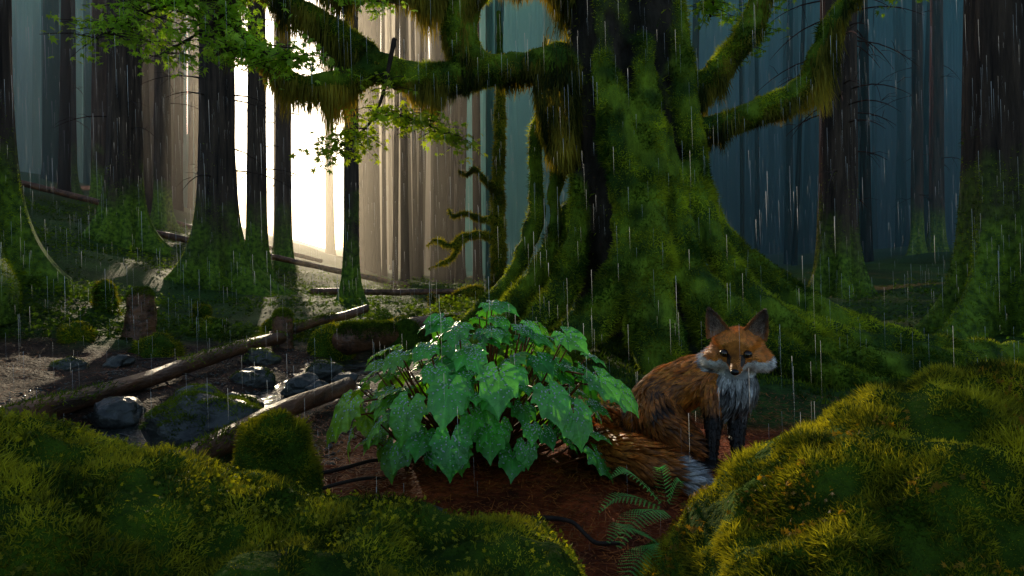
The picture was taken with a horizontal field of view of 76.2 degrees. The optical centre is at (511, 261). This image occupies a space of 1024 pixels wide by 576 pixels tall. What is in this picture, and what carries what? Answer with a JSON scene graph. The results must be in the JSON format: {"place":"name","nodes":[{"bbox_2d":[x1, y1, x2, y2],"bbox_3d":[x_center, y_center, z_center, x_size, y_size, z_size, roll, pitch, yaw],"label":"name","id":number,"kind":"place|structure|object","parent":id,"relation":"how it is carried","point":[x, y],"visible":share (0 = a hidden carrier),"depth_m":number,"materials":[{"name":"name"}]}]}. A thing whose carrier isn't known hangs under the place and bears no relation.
{"place":"outdoors","nodes":[
{"label":"outdoors","id":0,"kind":"place"},
{"bbox_2d":[89,361,383,447],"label":"stream","id":1,"kind":"structure","parent":0,"point":[133,434],"depth_m":4.11,"materials":[{"name":"grey liquid"}]},
{"bbox_2d":[280,372,318,396],"bbox_3d":[-1.333,0.794,4.162,0.254,0.173,0.201,0,0,0],"label":"rock","id":2,"kind":"object","parent":1,"relation":"in","point":[298,384],"visible":0.56,"depth_m":4.08,"materials":[{"name":"grey stone"}]},
{"bbox_2d":[187,0,429,249],"label":"sky","id":3,"kind":"structure","parent":0,"point":[308,216],"materials":[{"name":"white"}]},
{"bbox_2d":[0,0,1022,521],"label":"rain","id":4,"kind":"object","parent":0,"point":[478,208],"visible":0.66,"depth_m":2.86,"materials":[{"name":"liquid"}]},
{"bbox_2d":[0,0,1023,575],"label":"ground","id":5,"kind":"structure","parent":0,"point":[888,266],"depth_m":5.83,"materials":[{"name":"brown soil"}]},
{"bbox_2d":[0,0,73,324],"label":"conifer tree","id":6,"kind":"object","parent":5,"relation":"on","point":[15,219],"visible":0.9,"depth_m":7.06,"materials":[{"name":"green plant"}]},
{"bbox_2d":[46,356,89,370],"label":"rock","id":7,"kind":"object","parent":5,"relation":"on","point":[65,362],"visible":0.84,"depth_m":4.94,"materials":[{"name":"grey stone"}]},
{"bbox_2d":[56,0,88,194],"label":"conifer tree","id":8,"kind":"object","parent":5,"relation":"on","point":[75,185],"visible":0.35,"depth_m":23.96,"materials":[{"name":"brown plant"}]},
{"bbox_2d":[56,320,96,343],"bbox_3d":[-4.005,0.772,5.988,0.391,0.470,0.458,0,0,0],"label":"moss mound","id":9,"kind":"object","parent":5,"relation":"on","point":[74,331],"visible":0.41,"depth_m":5.92,"materials":[{"name":"green plant"}]},
{"bbox_2d":[80,0,106,199],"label":"conifer tree","id":10,"kind":"object","parent":5,"relation":"on","point":[98,106],"visible":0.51,"depth_m":21.80,"materials":[{"name":"brown plant"}]},
{"bbox_2d":[89,279,122,314],"bbox_3d":[-4.549,0.474,7.326,0.333,0.613,0.339,0,0,0],"label":"moss mound","id":11,"kind":"object","parent":5,"relation":"on","point":[103,296],"visible":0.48,"depth_m":7.23,"materials":[{"name":"green plant"}]},
{"bbox_2d":[86,396,146,428],"bbox_3d":[-2.062,0.801,3.400,0.270,0.190,0.234,0,0,0],"label":"rock","id":12,"kind":"object","parent":5,"relation":"on","point":[111,412],"visible":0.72,"depth_m":3.33,"materials":[{"name":"grey stone"}]},
{"bbox_2d":[102,354,135,367],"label":"rock","id":13,"kind":"object","parent":5,"relation":"on","point":[120,360],"visible":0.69,"depth_m":5.11,"materials":[{"name":"grey stone"}]},
{"bbox_2d":[54,0,198,255],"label":"conifer tree","id":14,"kind":"object","parent":5,"relation":"on","point":[123,227],"visible":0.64,"depth_m":14.70,"materials":[{"name":"brown plant"}]},
{"bbox_2d":[120,286,157,339],"bbox_3d":[-3.686,0.610,6.495,0.380,0.756,0.389,0,0,0],"label":"tree stump","id":15,"kind":"object","parent":5,"relation":"on","point":[139,323],"visible":0.69,"depth_m":6.39,"materials":[{"name":"brown wood"}]},
{"bbox_2d":[2,330,288,418],"bbox_3d":[-2.224,0.707,4.452,0.200,0.200,3.000,0,0,4],"label":"fallen log","id":16,"kind":"object","parent":5,"relation":"on","point":[59,404],"visible":0.96,"depth_m":3.90,"materials":[{"name":"brown wood"}]},
{"bbox_2d":[112,353,178,360],"bbox_3d":[-2.785,0.750,5.043,0.859,0.042,0.033,0,0,21],"label":"fallen stick","id":17,"kind":"object","parent":5,"relation":"on","point":[147,358],"visible":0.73,"depth_m":5.04,"materials":[{"name":"brown wood"}]},
{"bbox_2d":[126,331,187,357],"bbox_3d":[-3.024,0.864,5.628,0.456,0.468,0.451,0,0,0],"label":"moss mound","id":18,"kind":"object","parent":5,"relation":"on","point":[164,347],"visible":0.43,"depth_m":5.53,"materials":[{"name":"green plant"}]},
{"bbox_2d":[143,366,195,377],"bbox_3d":[-2.342,0.752,4.442,0.599,0.031,0.035,0,0,31],"label":"fallen stick","id":19,"kind":"object","parent":5,"relation":"on","point":[146,367],"visible":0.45,"depth_m":4.34,"materials":[{"name":"brown wood"}]},
{"bbox_2d":[143,11,198,232],"bbox_3d":[-10.530,-8.782,19.820,2.508,16.500,1.215,0,0,21],"label":"conifer tree","id":20,"kind":"object","parent":5,"relation":"on","point":[163,202],"visible":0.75,"depth_m":19.81,"materials":[{"name":"brown plant"}]},
{"bbox_2d":[21,180,322,262],"bbox_3d":[-10.510,-1.155,20.989,9.341,2.436,0.192,0,0,-41],"label":"fallen log","id":21,"kind":"object","parent":5,"relation":"on","point":[63,193],"visible":0.42,"depth_m":19.02,"materials":[{"name":"brown wood"}]},
{"bbox_2d":[166,382,223,401],"bbox_3d":[-1.817,0.789,3.738,0.349,0.192,0.286,0,0,0],"label":"rock","id":22,"kind":"object","parent":5,"relation":"on","point":[205,387],"visible":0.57,"depth_m":3.73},
{"bbox_2d":[138,389,261,447],"bbox_3d":[-1.415,0.761,3.054,0.611,0.346,0.452,0,0,0],"label":"rock","id":23,"kind":"object","parent":5,"relation":"on","point":[181,418],"visible":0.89,"depth_m":2.93,"materials":[{"name":"grey stone"}]},
{"bbox_2d":[187,301,214,325],"bbox_3d":[-3.612,0.737,7.594,0.392,0.572,0.364,0,0,-27],"label":"moss mound","id":24,"kind":"object","parent":5,"relation":"on","point":[201,309],"visible":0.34,"depth_m":7.52,"materials":[{"name":"green plant"}]},
{"bbox_2d":[0,348,407,469],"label":"gravel","id":25,"kind":"structure","parent":5,"relation":"on","point":[330,445],"depth_m":4.22,"materials":[{"name":"grey gravel"}]},
{"bbox_2d":[187,315,228,337],"bbox_3d":[-3.196,0.820,6.902,0.486,0.523,0.490,0,0,-22],"label":"moss mound","id":26,"kind":"object","parent":5,"relation":"on","point":[208,320],"visible":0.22,"depth_m":6.80,"materials":[{"name":"green plant"}]},
{"bbox_2d":[138,3,297,296],"bbox_3d":[-5.643,-7.218,12.519,2.396,16.532,3.151,0,0,34],"label":"conifer tree","id":27,"kind":"object","parent":5,"relation":"on","point":[202,251],"visible":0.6,"depth_m":12.21,"materials":[{"name":"green plant"}]},
{"bbox_2d":[226,392,264,407],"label":"rock","id":28,"kind":"object","parent":5,"relation":"on","point":[262,405],"visible":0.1,"depth_m":3.70,"materials":[{"name":"grey stone"}]},
{"bbox_2d":[0,195,491,341],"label":"undergrowth","id":29,"kind":"object","parent":5,"relation":"on","point":[171,305],"visible":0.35,"depth_m":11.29,"materials":[{"name":"green plant"}]},
{"bbox_2d":[229,366,275,387],"bbox_3d":[-1.760,0.797,4.405,0.293,0.194,0.293,0,0,-36],"label":"rock","id":30,"kind":"object","parent":5,"relation":"on","point":[262,377],"visible":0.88,"depth_m":4.32,"materials":[{"name":"grey stone"}]},
{"bbox_2d":[241,347,281,364],"bbox_3d":[-1.994,0.768,5.197,0.334,0.192,0.243,0,0,0],"label":"rock","id":31,"kind":"object","parent":5,"relation":"on","point":[259,356],"visible":0.93,"depth_m":5.14,"materials":[{"name":"grey stone"}]},
{"bbox_2d":[170,377,355,461],"bbox_3d":[-1.142,0.736,2.971,0.186,0.156,1.667,0,0,12],"label":"fallen log","id":32,"kind":"object","parent":5,"relation":"on","point":[220,442],"visible":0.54,"depth_m":3.01,"materials":[{"name":"brown wood"}]},
{"bbox_2d":[237,0,314,281],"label":"conifer tree","id":33,"kind":"object","parent":5,"relation":"on","point":[257,241],"visible":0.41,"depth_m":16.31,"materials":[{"name":"brown plant"}]},
{"bbox_2d":[230,406,323,494],"bbox_3d":[-0.762,0.740,2.120,0.351,0.545,0.327,0,0,-23],"label":"mossy rock","id":34,"kind":"object","parent":5,"relation":"on","point":[276,441],"visible":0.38,"depth_m":2.04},
{"bbox_2d":[240,26,319,271],"bbox_3d":[-7.118,-7.590,20.208,2.057,16.500,2.554,0,0,0],"label":"conifer tree","id":35,"kind":"object","parent":5,"relation":"on","point":[283,242],"visible":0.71,"depth_m":19.80,"materials":[{"name":"brown plant"}]},
{"bbox_2d":[268,307,295,348],"bbox_3d":[-2.113,0.715,6.047,0.274,0.612,0.292,0,0,37],"label":"tree stump","id":36,"kind":"object","parent":5,"relation":"on","point":[282,319],"visible":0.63,"depth_m":5.98,"materials":[{"name":"brown wood"}]},
{"bbox_2d":[260,318,303,340],"bbox_3d":[-2.388,0.797,6.776,0.539,0.528,0.519,0,0,0],"label":"moss mound","id":37,"kind":"object","parent":5,"relation":"on","point":[267,323],"visible":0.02,"depth_m":6.65,"materials":[{"name":"green plant"}]},
{"bbox_2d":[156,230,409,287],"bbox_3d":[-6.278,-0.089,17.484,7.277,1.708,0.230,0,0,-25],"label":"fallen log","id":38,"kind":"object","parent":5,"relation":"on","point":[184,239],"visible":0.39,"depth_m":17.76,"materials":[{"name":"brown wood"}]},
{"bbox_2d":[0,405,586,575],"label":"mossy bank","id":39,"kind":"structure","parent":5,"relation":"on","point":[76,500],"depth_m":1.15,"materials":[{"name":"green plant"}]},
{"bbox_2d":[429,502,447,513],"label":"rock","id":40,"kind":"object","parent":39,"relation":"on","point":[439,508],"visible":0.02,"depth_m":1.96,"materials":[{"name":"grey stone"}]},
{"bbox_2d":[230,305,368,342],"bbox_3d":[-1.976,0.627,6.291,0.162,0.329,1.690,0,0,33],"label":"fallen log","id":41,"kind":"object","parent":5,"relation":"on","point":[313,322],"visible":0.7,"depth_m":6.42,"materials":[{"name":"brown wood"}]},
{"bbox_2d":[304,380,328,391],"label":"rock","id":42,"kind":"object","parent":5,"relation":"on","point":[316,384],"visible":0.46,"depth_m":4.01,"materials":[{"name":"grey stone"}]},
{"bbox_2d":[304,358,344,382],"bbox_3d":[-1.314,0.772,4.603,0.297,0.188,0.248,0,0,0],"label":"rock","id":43,"kind":"object","parent":5,"relation":"on","point":[320,368],"visible":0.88,"depth_m":4.53,"materials":[{"name":"grey stone"}]},
{"bbox_2d":[306,320,358,360],"bbox_3d":[-1.648,0.844,5.995,0.551,0.628,0.532,0,0,0],"label":"moss mound","id":44,"kind":"object","parent":5,"relation":"on","point":[322,346],"visible":0.29,"depth_m":5.83,"materials":[{"name":"green plant"}]},
{"bbox_2d":[331,372,357,383],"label":"rock","id":45,"kind":"object","parent":5,"relation":"on","point":[353,376],"visible":0.54,"depth_m":4.37,"materials":[{"name":"grey stone"}]},
{"bbox_2d":[322,458,379,474],"bbox_3d":[-0.605,0.755,2.374,0.556,0.052,0.029,0,0,-26],"label":"fallen stick","id":46,"kind":"object","parent":5,"relation":"on","point":[333,470],"visible":0.26,"depth_m":2.37,"materials":[{"name":"brown wood"}]},
{"bbox_2d":[335,5,368,303],"bbox_3d":[-2.989,-6.998,11.979,1.573,16.532,2.272,0,0,22],"label":"conifer tree","id":47,"kind":"object","parent":5,"relation":"on","point":[350,276],"visible":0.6,"depth_m":11.89,"materials":[{"name":"brown plant"}]},
{"bbox_2d":[322,476,386,489],"bbox_3d":[-0.562,0.763,2.217,0.607,0.046,0.033,0,0,-35],"label":"fallen stick","id":48,"kind":"object","parent":5,"relation":"on","point":[325,487],"visible":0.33,"depth_m":2.21,"materials":[{"name":"brown wood"}]},
{"bbox_2d":[309,287,459,295],"bbox_3d":[-2.906,0.698,15.246,3.558,0.214,0.212,0,0,-8],"label":"fallen log","id":49,"kind":"object","parent":5,"relation":"on","point":[391,292],"visible":0.73,"depth_m":15.21,"materials":[{"name":"brown wood"}]},
{"bbox_2d":[370,315,425,358],"bbox_3d":[-1.032,0.808,6.101,0.624,0.662,0.608,0,0,0],"label":"moss mound","id":50,"kind":"object","parent":5,"relation":"on","point":[409,327],"visible":0.26,"depth_m":5.91,"materials":[{"name":"green plant"}]},
{"bbox_2d":[332,312,465,354],"bbox_3d":[-0.974,0.654,6.093,0.315,0.314,1.568,0,0,43],"label":"fallen log","id":51,"kind":"object","parent":5,"relation":"on","point":[349,337],"visible":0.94,"depth_m":5.65,"materials":[{"name":"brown wood"}]},
{"bbox_2d":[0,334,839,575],"bbox_3d":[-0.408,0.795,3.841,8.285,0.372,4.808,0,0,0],"label":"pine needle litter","id":52,"kind":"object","parent":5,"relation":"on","point":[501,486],"visible":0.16,"depth_m":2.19,"materials":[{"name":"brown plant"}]},
{"bbox_2d":[345,294,519,341],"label":"undergrowth","id":53,"kind":"object","parent":5,"relation":"on","point":[379,311],"visible":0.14,"depth_m":9.78,"materials":[{"name":"green plant"}]},
{"bbox_2d":[426,10,508,309],"bbox_3d":[-0.705,-1.529,10.786,1.507,5.394,0.463,0,0,-22],"label":"dead tree","id":54,"kind":"object","parent":5,"relation":"on","point":[496,236],"visible":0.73,"depth_m":10.90,"materials":[{"name":"green plant"}]},
{"bbox_2d":[326,300,638,483],"bbox_3d":[-0.103,0.462,2.425,1.119,0.630,0.947,0,0,0],"label":"broadleaf plant","id":55,"kind":"object","parent":5,"relation":"on","point":[496,406],"visible":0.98,"depth_m":2.22,"materials":[{"name":"green plant"}]},
{"bbox_2d":[12,0,962,288],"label":"distant trees","id":56,"kind":"object","parent":5,"relation":"on","point":[408,220],"visible":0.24,"depth_m":34.09,"materials":[{"name":"brown plant"}]},
{"bbox_2d":[522,515,619,545],"bbox_3d":[0.170,0.773,1.888,0.366,0.044,0.043,0,0,45],"label":"root","id":57,"kind":"object","parent":5,"relation":"on","point":[579,528],"visible":0.82,"depth_m":1.88,"materials":[{"name":"brown wood"}]},
{"bbox_2d":[208,0,1023,388],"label":"moss covered tree","id":58,"kind":"object","parent":5,"relation":"on","point":[608,146],"visible":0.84,"depth_m":4.92,"materials":[{"name":"green plant"}]},
{"bbox_2d":[42,0,359,89],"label":"maple branch","id":59,"kind":"object","parent":58,"relation":"attached to","point":[257,51],"visible":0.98,"depth_m":4.11,"materials":[{"name":"green plant"}]},
{"bbox_2d":[118,0,417,23],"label":"maple branch","id":60,"kind":"object","parent":58,"relation":"attached to","point":[382,5],"visible":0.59,"depth_m":4.36,"materials":[{"name":"green plant"}]},
{"bbox_2d":[289,37,487,175],"bbox_3d":[-0.918,-1.179,4.939,1.478,1.068,0.718,0,0,0],"label":"maple branch","id":61,"kind":"object","parent":58,"relation":"attached to","point":[385,113],"visible":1,"depth_m":4.87,"materials":[{"name":"green plant"}]},
{"bbox_2d":[689,0,928,65],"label":"maple branch","id":62,"kind":"object","parent":58,"relation":"attached to","point":[709,7],"visible":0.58,"depth_m":5.54,"materials":[{"name":"green plant"}]},
{"bbox_2d":[215,318,1023,405],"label":"ground moss","id":63,"kind":"object","parent":5,"relation":"on","point":[614,361],"visible":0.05,"depth_m":4.09,"materials":[{"name":"green plant"}]},
{"bbox_2d":[566,306,776,497],"bbox_3d":[0.555,0.501,2.533,0.704,0.666,0.696,0,0,-39],"label":"fox","id":64,"kind":"object","parent":5,"relation":"on","point":[715,377],"visible":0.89,"depth_m":2.47,"materials":[{"name":"fur"}]},
{"bbox_2d":[634,354,1023,575],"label":"mossy bank","id":65,"kind":"structure","parent":5,"relation":"on","point":[921,474],"depth_m":1.16,"materials":[{"name":"green plant"}]},
{"bbox_2d":[606,522,662,575],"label":"fern","id":66,"kind":"object","parent":65,"relation":"on","point":[642,533],"visible":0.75,"depth_m":1.53,"materials":[{"name":"green plant"}]},
{"bbox_2d":[599,465,683,547],"bbox_3d":[0.323,0.631,1.722,0.174,0.141,0.270,0,0,39],"label":"fern","id":67,"kind":"object","parent":65,"relation":"on","point":[658,510],"visible":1,"depth_m":1.74,"materials":[{"name":"green plant"}]},
{"bbox_2d":[754,0,922,298],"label":"conifer tree","id":68,"kind":"object","parent":5,"relation":"on","point":[842,242],"visible":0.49,"depth_m":11.72,"materials":[{"name":"green plant"}]},
{"bbox_2d":[871,0,930,255],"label":"conifer tree","id":69,"kind":"object","parent":5,"relation":"on","point":[917,242],"visible":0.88,"depth_m":21.47,"materials":[{"name":"brown plant"}]},
{"bbox_2d":[829,275,1023,359],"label":"undergrowth","id":70,"kind":"object","parent":5,"relation":"on","point":[925,292],"visible":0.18,"depth_m":8.48,"materials":[{"name":"green plant"}]},
{"bbox_2d":[893,0,960,252],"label":"conifer tree","id":71,"kind":"object","parent":5,"relation":"on","point":[936,218],"visible":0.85,"depth_m":21.84,"materials":[{"name":"brown plant"}]},
{"bbox_2d":[912,0,1023,339],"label":"conifer tree","id":72,"kind":"object","parent":5,"relation":"on","point":[971,309],"visible":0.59,"depth_m":6.33,"materials":[{"name":"green plant"}]}
]}

